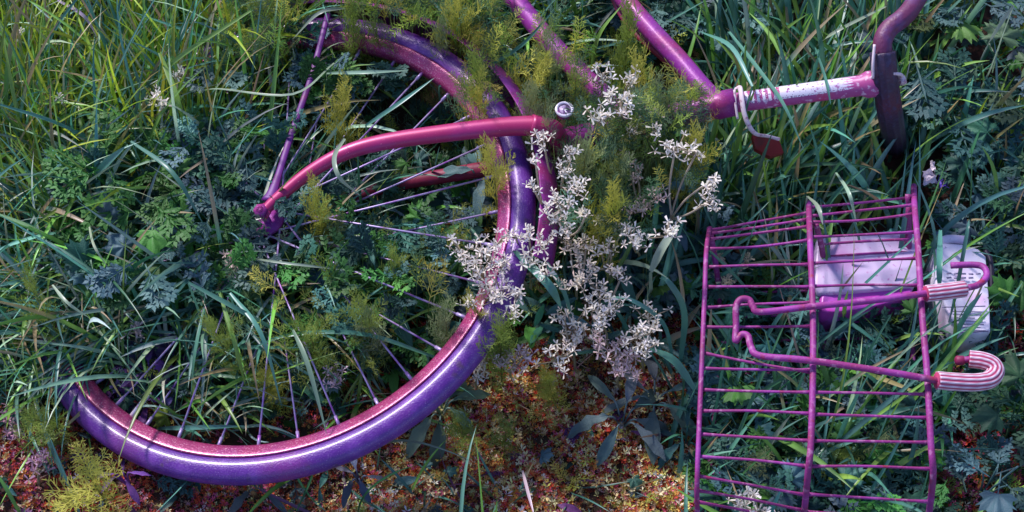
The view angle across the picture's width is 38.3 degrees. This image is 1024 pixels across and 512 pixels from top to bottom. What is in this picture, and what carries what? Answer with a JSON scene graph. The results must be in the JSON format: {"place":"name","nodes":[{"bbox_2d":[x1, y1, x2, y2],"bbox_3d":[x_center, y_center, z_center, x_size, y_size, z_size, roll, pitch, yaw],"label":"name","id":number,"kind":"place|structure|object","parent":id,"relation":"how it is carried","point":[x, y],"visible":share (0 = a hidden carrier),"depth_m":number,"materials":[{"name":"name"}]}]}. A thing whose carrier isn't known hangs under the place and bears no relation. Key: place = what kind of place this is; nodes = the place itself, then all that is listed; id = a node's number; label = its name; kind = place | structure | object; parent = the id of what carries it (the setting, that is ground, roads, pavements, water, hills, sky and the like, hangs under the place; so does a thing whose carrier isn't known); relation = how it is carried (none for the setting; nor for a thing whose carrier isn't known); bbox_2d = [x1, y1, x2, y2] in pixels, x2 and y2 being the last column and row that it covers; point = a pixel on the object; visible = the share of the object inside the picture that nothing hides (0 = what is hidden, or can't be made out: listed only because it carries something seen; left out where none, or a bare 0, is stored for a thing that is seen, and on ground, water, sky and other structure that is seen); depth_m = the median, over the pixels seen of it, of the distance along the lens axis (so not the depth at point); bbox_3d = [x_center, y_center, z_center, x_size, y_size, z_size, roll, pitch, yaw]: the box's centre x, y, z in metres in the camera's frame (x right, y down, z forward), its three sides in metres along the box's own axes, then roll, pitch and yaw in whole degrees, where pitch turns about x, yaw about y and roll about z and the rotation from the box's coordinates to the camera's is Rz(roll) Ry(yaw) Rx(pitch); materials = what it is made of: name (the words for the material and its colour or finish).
{"place":"outdoors","nodes":[
{"label":"outdoors","id":0,"kind":"place"},
{"bbox_2d":[0,0,1023,511],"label":"ground","id":1,"kind":"structure","parent":0,"point":[976,52],"depth_m":1.83,"materials":[{"name":"soil"}]},
{"bbox_2d":[10,256,67,342],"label":"feathery weed","id":2,"kind":"object","parent":1,"relation":"on","point":[32,284],"visible":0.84,"depth_m":1.75,"materials":[{"name":"green plant"}]},
{"bbox_2d":[24,447,54,485],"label":"white flower weed","id":3,"kind":"object","parent":1,"relation":"on","point":[43,456],"visible":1,"depth_m":1.74,"materials":[{"name":"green plant"}]},
{"bbox_2d":[13,394,76,462],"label":"feathery weed","id":4,"kind":"object","parent":1,"relation":"on","point":[51,425],"visible":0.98,"depth_m":1.75,"materials":[{"name":"green plant"}]},
{"bbox_2d":[42,437,131,511],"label":"feathery weed","id":5,"kind":"object","parent":1,"relation":"on","point":[96,470],"visible":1,"depth_m":1.70,"materials":[{"name":"green plant"}]},
{"bbox_2d":[41,107,145,209],"bbox_3d":[-0.517,-0.084,1.899,0.137,0.146,0.134,-40,67,-20],"label":"leafy weed","id":6,"kind":"object","parent":1,"relation":"on","point":[58,171],"visible":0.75,"depth_m":1.85,"materials":[{"name":"green plant"}]},
{"bbox_2d":[101,458,150,504],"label":"rosette weed","id":7,"kind":"object","parent":1,"relation":"on","point":[133,493],"visible":0.88,"depth_m":1.73,"materials":[{"name":"purple plant"}]},
{"bbox_2d":[82,217,186,311],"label":"leafy weed","id":8,"kind":"object","parent":1,"relation":"on","point":[110,271],"visible":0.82,"depth_m":1.78,"materials":[{"name":"green plant"}]},
{"bbox_2d":[80,161,205,258],"bbox_3d":[-0.456,-0.043,1.866,0.155,0.162,0.167,0,60,0],"label":"leafy weed","id":9,"kind":"object","parent":1,"relation":"on","point":[154,241],"visible":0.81,"depth_m":1.80,"materials":[{"name":"green plant"}]},
{"bbox_2d":[144,64,183,119],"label":"white flower weed","id":10,"kind":"object","parent":1,"relation":"on","point":[161,104],"visible":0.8,"depth_m":1.88,"materials":[{"name":"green plant"}]},
{"bbox_2d":[135,153,221,233],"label":"leafy weed","id":11,"kind":"object","parent":1,"relation":"on","point":[183,167],"visible":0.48,"depth_m":1.84,"materials":[{"name":"green plant"}]},
{"bbox_2d":[182,35,260,100],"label":"leafy weed","id":12,"kind":"object","parent":1,"relation":"on","point":[233,84],"visible":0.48,"depth_m":1.92,"materials":[{"name":"green plant"}]},
{"bbox_2d":[197,306,255,384],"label":"feathery weed","id":13,"kind":"object","parent":1,"relation":"on","point":[214,330],"visible":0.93,"depth_m":1.72,"materials":[{"name":"green plant"}]},
{"bbox_2d":[229,480,291,511],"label":"rosette weed","id":14,"kind":"object","parent":1,"relation":"on","point":[237,503],"visible":0.49,"depth_m":1.74,"materials":[{"name":"green plant"}]},
{"bbox_2d":[245,358,294,417],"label":"feathery weed","id":15,"kind":"object","parent":1,"relation":"on","point":[269,380],"visible":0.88,"depth_m":1.77,"materials":[{"name":"green plant"}]},
{"bbox_2d":[225,180,322,237],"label":"leafy weed","id":16,"kind":"object","parent":1,"relation":"on","point":[292,206],"visible":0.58,"depth_m":1.82,"materials":[{"name":"green plant"}]},
{"bbox_2d":[259,15,330,80],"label":"leafy weed","id":17,"kind":"object","parent":1,"relation":"on","point":[310,43],"visible":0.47,"depth_m":1.96,"materials":[{"name":"green plant"}]},
{"bbox_2d":[285,305,336,388],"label":"feathery weed","id":18,"kind":"object","parent":1,"relation":"on","point":[315,339],"visible":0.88,"depth_m":1.74,"materials":[{"name":"green plant"}]},
{"bbox_2d":[298,169,342,250],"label":"feathery weed","id":19,"kind":"object","parent":1,"relation":"on","point":[318,226],"visible":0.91,"depth_m":1.80,"materials":[{"name":"green plant"}]},
{"bbox_2d":[323,363,347,391],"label":"white flower weed","id":20,"kind":"object","parent":1,"relation":"on","point":[333,381],"visible":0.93,"depth_m":1.76,"materials":[{"name":"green plant"}]},
{"bbox_2d":[319,68,366,169],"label":"feathery weed","id":21,"kind":"object","parent":1,"relation":"on","point":[342,90],"visible":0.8,"depth_m":1.88,"materials":[{"name":"green plant"}]},
{"bbox_2d":[334,0,374,92],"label":"feathery weed","id":22,"kind":"object","parent":1,"relation":"on","point":[353,22],"visible":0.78,"depth_m":1.94,"materials":[{"name":"green plant"}]},
{"bbox_2d":[336,459,387,507],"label":"rosette weed","id":23,"kind":"object","parent":1,"relation":"on","point":[346,492],"visible":0.89,"depth_m":1.73,"materials":[{"name":"green plant"}]},
{"bbox_2d":[339,284,390,379],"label":"feathery weed","id":24,"kind":"object","parent":1,"relation":"on","point":[353,313],"visible":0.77,"depth_m":1.73,"materials":[{"name":"green plant"}]},
{"bbox_2d":[313,220,431,346],"bbox_3d":[-0.176,0.048,1.837,0.138,0.122,0.145,10,61,6],"label":"leafy weed","id":25,"kind":"object","parent":1,"relation":"on","point":[406,336],"visible":0.34,"depth_m":1.79,"materials":[{"name":"green plant"}]},
{"bbox_2d":[354,295,391,358],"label":"feathery weed","id":26,"kind":"object","parent":1,"relation":"on","point":[379,342],"visible":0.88,"depth_m":1.73,"materials":[{"name":"green plant"}]},
{"bbox_2d":[357,11,397,69],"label":"feathery weed","id":27,"kind":"object","parent":1,"relation":"on","point":[374,27],"visible":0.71,"depth_m":1.93,"materials":[{"name":"green plant"}]},
{"bbox_2d":[375,240,409,295],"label":"feathery weed","id":28,"kind":"object","parent":1,"relation":"on","point":[394,259],"visible":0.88,"depth_m":1.77,"materials":[{"name":"green plant"}]},
{"bbox_2d":[421,9,459,107],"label":"feathery weed","id":29,"kind":"object","parent":1,"relation":"on","point":[442,38],"visible":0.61,"depth_m":1.90,"materials":[{"name":"green plant"}]},
{"bbox_2d":[425,288,460,352],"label":"feathery weed","id":30,"kind":"object","parent":1,"relation":"on","point":[440,331],"visible":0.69,"depth_m":1.73,"materials":[{"name":"green plant"}]},
{"bbox_2d":[406,380,490,468],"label":"rosette weed","id":31,"kind":"object","parent":1,"relation":"on","point":[418,432],"visible":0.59,"depth_m":1.78,"materials":[{"name":"green plant"}]},
{"bbox_2d":[432,0,484,62],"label":"feathery weed","id":32,"kind":"object","parent":1,"relation":"on","point":[458,5],"visible":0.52,"depth_m":1.90,"materials":[{"name":"green plant"}]},
{"bbox_2d":[442,405,485,459],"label":"feathery weed","id":33,"kind":"object","parent":1,"relation":"on","point":[457,425],"visible":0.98,"depth_m":1.75,"materials":[{"name":"green plant"}]},
{"bbox_2d":[456,64,490,156],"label":"feathery weed","id":34,"kind":"object","parent":1,"relation":"on","point":[478,87],"visible":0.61,"depth_m":1.82,"materials":[{"name":"green plant"}]},
{"bbox_2d":[459,42,491,120],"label":"feathery weed","id":35,"kind":"object","parent":1,"relation":"on","point":[475,63],"visible":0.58,"depth_m":1.83,"materials":[{"name":"green plant"}]},
{"bbox_2d":[30,0,926,485],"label":"bicycle","id":36,"kind":"object","parent":1,"relation":"on","point":[440,378],"visible":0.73,"depth_m":1.79,"materials":[{"name":"purple paint"}]},
{"bbox_2d":[446,227,511,287],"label":"white flower weed","id":37,"kind":"object","parent":1,"relation":"on","point":[481,251],"visible":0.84,"depth_m":1.72,"materials":[{"name":"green plant"}]},
{"bbox_2d":[441,147,535,219],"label":"leafy weed","id":38,"kind":"object","parent":1,"relation":"on","point":[450,170],"visible":0.31,"depth_m":1.88,"materials":[{"name":"green plant"}]},
{"bbox_2d":[456,251,525,331],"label":"white flower weed","id":39,"kind":"object","parent":1,"relation":"on","point":[492,297],"visible":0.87,"depth_m":1.71,"materials":[{"name":"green plant"}]},
{"bbox_2d":[477,132,515,219],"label":"feathery weed","id":40,"kind":"object","parent":1,"relation":"on","point":[501,169],"visible":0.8,"depth_m":1.77,"materials":[{"name":"green plant"}]},
{"bbox_2d":[475,308,520,395],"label":"feathery weed","id":41,"kind":"object","parent":1,"relation":"on","point":[502,342],"visible":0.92,"depth_m":1.72,"materials":[{"name":"green plant"}]},
{"bbox_2d":[484,411,522,462],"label":"feathery weed","id":42,"kind":"object","parent":1,"relation":"on","point":[506,430],"visible":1,"depth_m":1.76,"materials":[{"name":"green plant"}]},
{"bbox_2d":[0,0,1023,511],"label":"grass","id":43,"kind":"structure","parent":1,"relation":"on","point":[98,76],"depth_m":1.87,"materials":[{"name":"plant"}]},
{"bbox_2d":[694,183,1004,511],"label":"wire basket","id":44,"kind":"object","parent":43,"relation":"on","point":[992,375],"visible":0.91,"depth_m":1.65,"materials":[{"name":"metal"}]},
{"bbox_2d":[0,0,1023,511],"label":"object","id":45,"kind":"object","parent":1,"relation":"on","point":[418,212],"visible":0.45,"depth_m":1.82,"materials":[{"name":"plant"}]},
{"bbox_2d":[512,75,545,150],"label":"feathery weed","id":46,"kind":"object","parent":45,"relation":"on","point":[533,92],"visible":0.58,"depth_m":1.81,"materials":[{"name":"green plant"}]},
{"bbox_2d":[922,160,948,187],"bbox_3d":[0.552,-0.108,1.922,0.034,0.026,0.039,0,60,0],"label":"foil scrap","id":47,"kind":"object","parent":45,"relation":"on","point":[929,175],"visible":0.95,"depth_m":1.92,"materials":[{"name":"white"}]},
{"bbox_2d":[0,215,1023,511],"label":"moss","id":48,"kind":"object","parent":1,"relation":"on","point":[486,411],"visible":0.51,"depth_m":1.79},
{"bbox_2d":[0,0,1023,511],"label":"undergrowth","id":49,"kind":"object","parent":1,"relation":"on","point":[502,30],"visible":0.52,"depth_m":1.81,"materials":[{"name":"green plant"}]},
{"bbox_2d":[487,344,538,379],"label":"white flower weed","id":50,"kind":"object","parent":1,"relation":"on","point":[523,353],"visible":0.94,"depth_m":1.75,"materials":[{"name":"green plant"}]},
{"bbox_2d":[500,55,555,143],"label":"feathery weed","id":51,"kind":"object","parent":1,"relation":"on","point":[542,73],"visible":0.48,"depth_m":1.84,"materials":[{"name":"green plant"}]},
{"bbox_2d":[503,223,562,296],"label":"white flower weed","id":52,"kind":"object","parent":1,"relation":"on","point":[542,243],"visible":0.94,"depth_m":1.72,"materials":[{"name":"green plant"}]},
{"bbox_2d":[523,93,560,174],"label":"feathery weed","id":53,"kind":"object","parent":1,"relation":"on","point":[543,116],"visible":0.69,"depth_m":1.79,"materials":[{"name":"green plant"}]},
{"bbox_2d":[528,16,568,112],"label":"feathery weed","id":54,"kind":"object","parent":1,"relation":"on","point":[546,42],"visible":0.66,"depth_m":1.86,"materials":[{"name":"green plant"}]},
{"bbox_2d":[527,363,572,412],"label":"feathery weed","id":55,"kind":"object","parent":1,"relation":"on","point":[548,389],"visible":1,"depth_m":1.77,"materials":[{"name":"green plant"}]},
{"bbox_2d":[522,153,577,217],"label":"white flower weed","id":56,"kind":"object","parent":1,"relation":"on","point":[548,204],"visible":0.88,"depth_m":1.70,"materials":[{"name":"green plant"}]},
{"bbox_2d":[525,128,590,213],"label":"white flower weed","id":57,"kind":"object","parent":1,"relation":"on","point":[564,174],"visible":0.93,"depth_m":1.73,"materials":[{"name":"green plant"}]},
{"bbox_2d":[531,305,599,378],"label":"white flower weed","id":58,"kind":"object","parent":1,"relation":"on","point":[577,339],"visible":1,"depth_m":1.75,"materials":[{"name":"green plant"}]},
{"bbox_2d":[547,187,590,258],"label":"white flower weed","id":59,"kind":"object","parent":1,"relation":"on","point":[567,232],"visible":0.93,"depth_m":1.69,"materials":[{"name":"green plant"}]},
{"bbox_2d":[557,53,590,125],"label":"feathery weed","id":60,"kind":"object","parent":1,"relation":"on","point":[573,80],"visible":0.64,"depth_m":1.82,"materials":[{"name":"green plant"}]},
{"bbox_2d":[554,233,603,301],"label":"white flower weed","id":61,"kind":"object","parent":1,"relation":"on","point":[578,283],"visible":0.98,"depth_m":1.75,"materials":[{"name":"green plant"}]},
{"bbox_2d":[560,128,605,224],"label":"feathery weed","id":62,"kind":"object","parent":1,"relation":"on","point":[587,160],"visible":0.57,"depth_m":1.79,"materials":[{"name":"green plant"}]},
{"bbox_2d":[580,177,628,274],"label":"feathery weed","id":63,"kind":"object","parent":1,"relation":"on","point":[615,202],"visible":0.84,"depth_m":1.75,"materials":[{"name":"green plant"}]},
{"bbox_2d":[583,266,631,354],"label":"white flower weed","id":64,"kind":"object","parent":1,"relation":"on","point":[601,322],"visible":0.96,"depth_m":1.74,"materials":[{"name":"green plant"}]},
{"bbox_2d":[584,214,630,278],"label":"white flower weed","id":65,"kind":"object","parent":1,"relation":"on","point":[609,250],"visible":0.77,"depth_m":1.76,"materials":[{"name":"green plant"}]},
{"bbox_2d":[582,61,634,125],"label":"white flower weed","id":66,"kind":"object","parent":1,"relation":"on","point":[622,111],"visible":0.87,"depth_m":1.74,"materials":[{"name":"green plant"}]},
{"bbox_2d":[589,151,634,232],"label":"feathery weed","id":67,"kind":"object","parent":1,"relation":"on","point":[623,170],"visible":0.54,"depth_m":1.76,"materials":[{"name":"green plant"}]},
{"bbox_2d":[588,328,642,390],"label":"white flower weed","id":68,"kind":"object","parent":1,"relation":"on","point":[622,370],"visible":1,"depth_m":1.75,"materials":[{"name":"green plant"}]},
{"bbox_2d":[567,375,668,466],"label":"rosette weed","id":69,"kind":"object","parent":1,"relation":"on","point":[586,422],"visible":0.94,"depth_m":1.78,"materials":[{"name":"green plant"}]},
{"bbox_2d":[598,87,644,183],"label":"feathery weed","id":70,"kind":"object","parent":1,"relation":"on","point":[623,133],"visible":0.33,"depth_m":1.82,"materials":[{"name":"green plant"}]},
{"bbox_2d":[599,0,645,102],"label":"feathery weed","id":71,"kind":"object","parent":1,"relation":"on","point":[624,54],"visible":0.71,"depth_m":1.89,"materials":[{"name":"green plant"}]},
{"bbox_2d":[607,41,657,168],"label":"feathery weed","id":72,"kind":"object","parent":1,"relation":"on","point":[635,61],"visible":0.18,"depth_m":1.80,"materials":[{"name":"green plant"}]},
{"bbox_2d":[619,221,651,256],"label":"white flower weed","id":73,"kind":"object","parent":1,"relation":"on","point":[637,238],"visible":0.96,"depth_m":1.71,"materials":[{"name":"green plant"}]},
{"bbox_2d":[591,151,691,251],"bbox_3d":[0.169,-0.074,1.913,0.136,0.112,0.154,9,60,5],"label":"leafy weed","id":74,"kind":"object","parent":1,"relation":"on","point":[664,209],"visible":0.19,"depth_m":1.87,"materials":[{"name":"green plant"}]},
{"bbox_2d":[618,149,670,219],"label":"white flower weed","id":75,"kind":"object","parent":1,"relation":"on","point":[636,208],"visible":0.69,"depth_m":1.78,"materials":[{"name":"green plant"}]},
{"bbox_2d":[620,300,672,374],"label":"white flower weed","id":76,"kind":"object","parent":1,"relation":"on","point":[646,346],"visible":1,"depth_m":1.73,"materials":[{"name":"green plant"}]},
{"bbox_2d":[601,356,696,464],"bbox_3d":[0.178,0.180,1.806,0.123,0.044,0.139,-39,67,-20],"label":"rosette weed","id":77,"kind":"object","parent":1,"relation":"on","point":[652,426],"visible":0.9,"depth_m":1.79,"materials":[{"name":"green plant"}]},
{"bbox_2d":[630,65,671,195],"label":"feathery weed","id":78,"kind":"object","parent":1,"relation":"on","point":[664,100],"visible":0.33,"depth_m":1.84,"materials":[{"name":"green plant"}]},
{"bbox_2d":[606,0,706,34],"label":"leafy weed","id":79,"kind":"object","parent":1,"relation":"on","point":[662,22],"visible":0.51,"depth_m":2.04,"materials":[{"name":"green plant"}]},
{"bbox_2d":[638,85,684,191],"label":"feathery weed","id":80,"kind":"object","parent":1,"relation":"on","point":[668,159],"visible":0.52,"depth_m":1.83,"materials":[{"name":"green plant"}]},
{"bbox_2d":[645,130,722,243],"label":"white flower weed","id":81,"kind":"object","parent":1,"relation":"on","point":[669,233],"visible":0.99,"depth_m":1.73,"materials":[{"name":"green plant"}]},
{"bbox_2d":[657,404,726,469],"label":"rosette weed","id":82,"kind":"object","parent":1,"relation":"on","point":[669,451],"visible":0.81,"depth_m":1.77,"materials":[{"name":"green plant"}]},
{"bbox_2d":[667,118,721,220],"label":"feathery weed","id":83,"kind":"object","parent":1,"relation":"on","point":[693,135],"visible":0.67,"depth_m":1.79,"materials":[{"name":"green plant"}]},
{"bbox_2d":[692,0,775,53],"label":"leafy weed","id":84,"kind":"object","parent":1,"relation":"on","point":[720,48],"visible":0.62,"depth_m":2.02,"materials":[{"name":"green plant"}]},
{"bbox_2d":[726,486,774,511],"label":"white flower weed","id":85,"kind":"object","parent":1,"relation":"on","point":[741,504],"visible":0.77,"depth_m":1.65,"materials":[{"name":"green plant"}]},
{"bbox_2d":[744,444,773,479],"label":"feathery weed","id":86,"kind":"object","parent":1,"relation":"on","point":[761,452],"visible":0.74,"depth_m":1.73,"materials":[{"name":"green plant"}]},
{"bbox_2d":[715,448,810,508],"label":"leafy weed","id":87,"kind":"object","parent":1,"relation":"on","point":[758,480],"visible":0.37,"depth_m":1.74,"materials":[{"name":"green plant"}]},
{"bbox_2d":[721,398,840,492],"bbox_3d":[0.320,0.231,1.777,0.135,0.043,0.138,32,65,17],"label":"leafy weed","id":88,"kind":"object","parent":1,"relation":"on","point":[772,472],"visible":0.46,"depth_m":1.77,"materials":[{"name":"green plant"}]},
{"bbox_2d":[817,439,867,486],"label":"feathery weed","id":89,"kind":"object","parent":1,"relation":"on","point":[842,455],"visible":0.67,"depth_m":1.73,"materials":[{"name":"green plant"}]},
{"bbox_2d":[804,231,916,335],"bbox_3d":[0.443,0.035,1.865,0.139,0.080,0.115,0,60,0],"label":"plastic tub","id":90,"kind":"object","parent":1,"relation":"on","point":[832,273],"visible":0.47,"depth_m":1.83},
{"bbox_2d":[816,321,941,387],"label":"leafy weed","id":91,"kind":"object","parent":1,"relation":"on","point":[822,353],"visible":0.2,"depth_m":1.83,"materials":[{"name":"green plant"}]},
{"bbox_2d":[854,439,961,511],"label":"leafy weed","id":92,"kind":"object","parent":1,"relation":"on","point":[947,509],"visible":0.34,"depth_m":1.74,"materials":[{"name":"green plant"}]},
{"bbox_2d":[845,19,978,120],"bbox_3d":[0.536,-0.232,1.999,0.145,0.120,0.168,-34,66,-18],"label":"leafy weed","id":93,"kind":"object","parent":1,"relation":"on","point":[929,90],"visible":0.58,"depth_m":1.93,"materials":[{"name":"green plant"}]},
{"bbox_2d":[892,0,981,43],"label":"leafy weed","id":94,"kind":"object","parent":1,"relation":"on","point":[967,31],"visible":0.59,"depth_m":2.00,"materials":[{"name":"green plant"}]},
{"bbox_2d":[910,47,1001,158],"bbox_3d":[0.589,-0.179,1.970,0.136,0.118,0.177,0,60,0],"label":"leafy weed","id":95,"kind":"object","parent":1,"relation":"on","point":[956,130],"visible":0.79,"depth_m":1.95,"materials":[{"name":"green plant"}]},
{"bbox_2d":[923,235,993,355],"bbox_3d":[0.562,0.051,1.852,0.077,0.087,0.145,0,60,0],"label":"plastic bottle","id":96,"kind":"object","parent":1,"relation":"on","point":[981,332],"visible":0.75,"depth_m":1.82,"materials":[{"name":"white"}]},
{"bbox_2d":[930,0,1023,41],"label":"leafy weed","id":97,"kind":"object","parent":1,"relation":"on","point":[953,22],"visible":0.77,"depth_m":2.01,"materials":[{"name":"green plant"}]},
{"bbox_2d":[932,174,1023,246],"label":"leafy weed","id":98,"kind":"object","parent":1,"relation":"on","point":[961,225],"visible":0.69,"depth_m":1.89,"materials":[{"name":"green plant"}]},
{"bbox_2d":[937,19,1023,124],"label":"leafy weed","id":99,"kind":"object","parent":1,"relation":"on","point":[1010,35],"visible":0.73,"depth_m":1.96,"materials":[{"name":"green plant"}]},
{"bbox_2d":[945,437,1023,511],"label":"leafy weed","id":100,"kind":"object","parent":1,"relation":"on","point":[993,502],"visible":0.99,"depth_m":1.70,"materials":[{"name":"green plant"}]},
{"bbox_2d":[958,111,1023,188],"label":"leafy weed","id":101,"kind":"object","parent":1,"relation":"on","point":[986,127],"visible":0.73,"depth_m":1.93,"materials":[{"name":"green plant"}]},
{"bbox_2d":[968,349,1023,466],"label":"leafy weed","id":102,"kind":"object","parent":1,"relation":"on","point":[985,415],"visible":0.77,"depth_m":1.72,"materials":[{"name":"green plant"}]},
{"bbox_2d":[980,152,1023,270],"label":"leafy weed","id":103,"kind":"object","parent":1,"relation":"on","point":[1000,204],"visible":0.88,"depth_m":1.85,"materials":[{"name":"green plant"}]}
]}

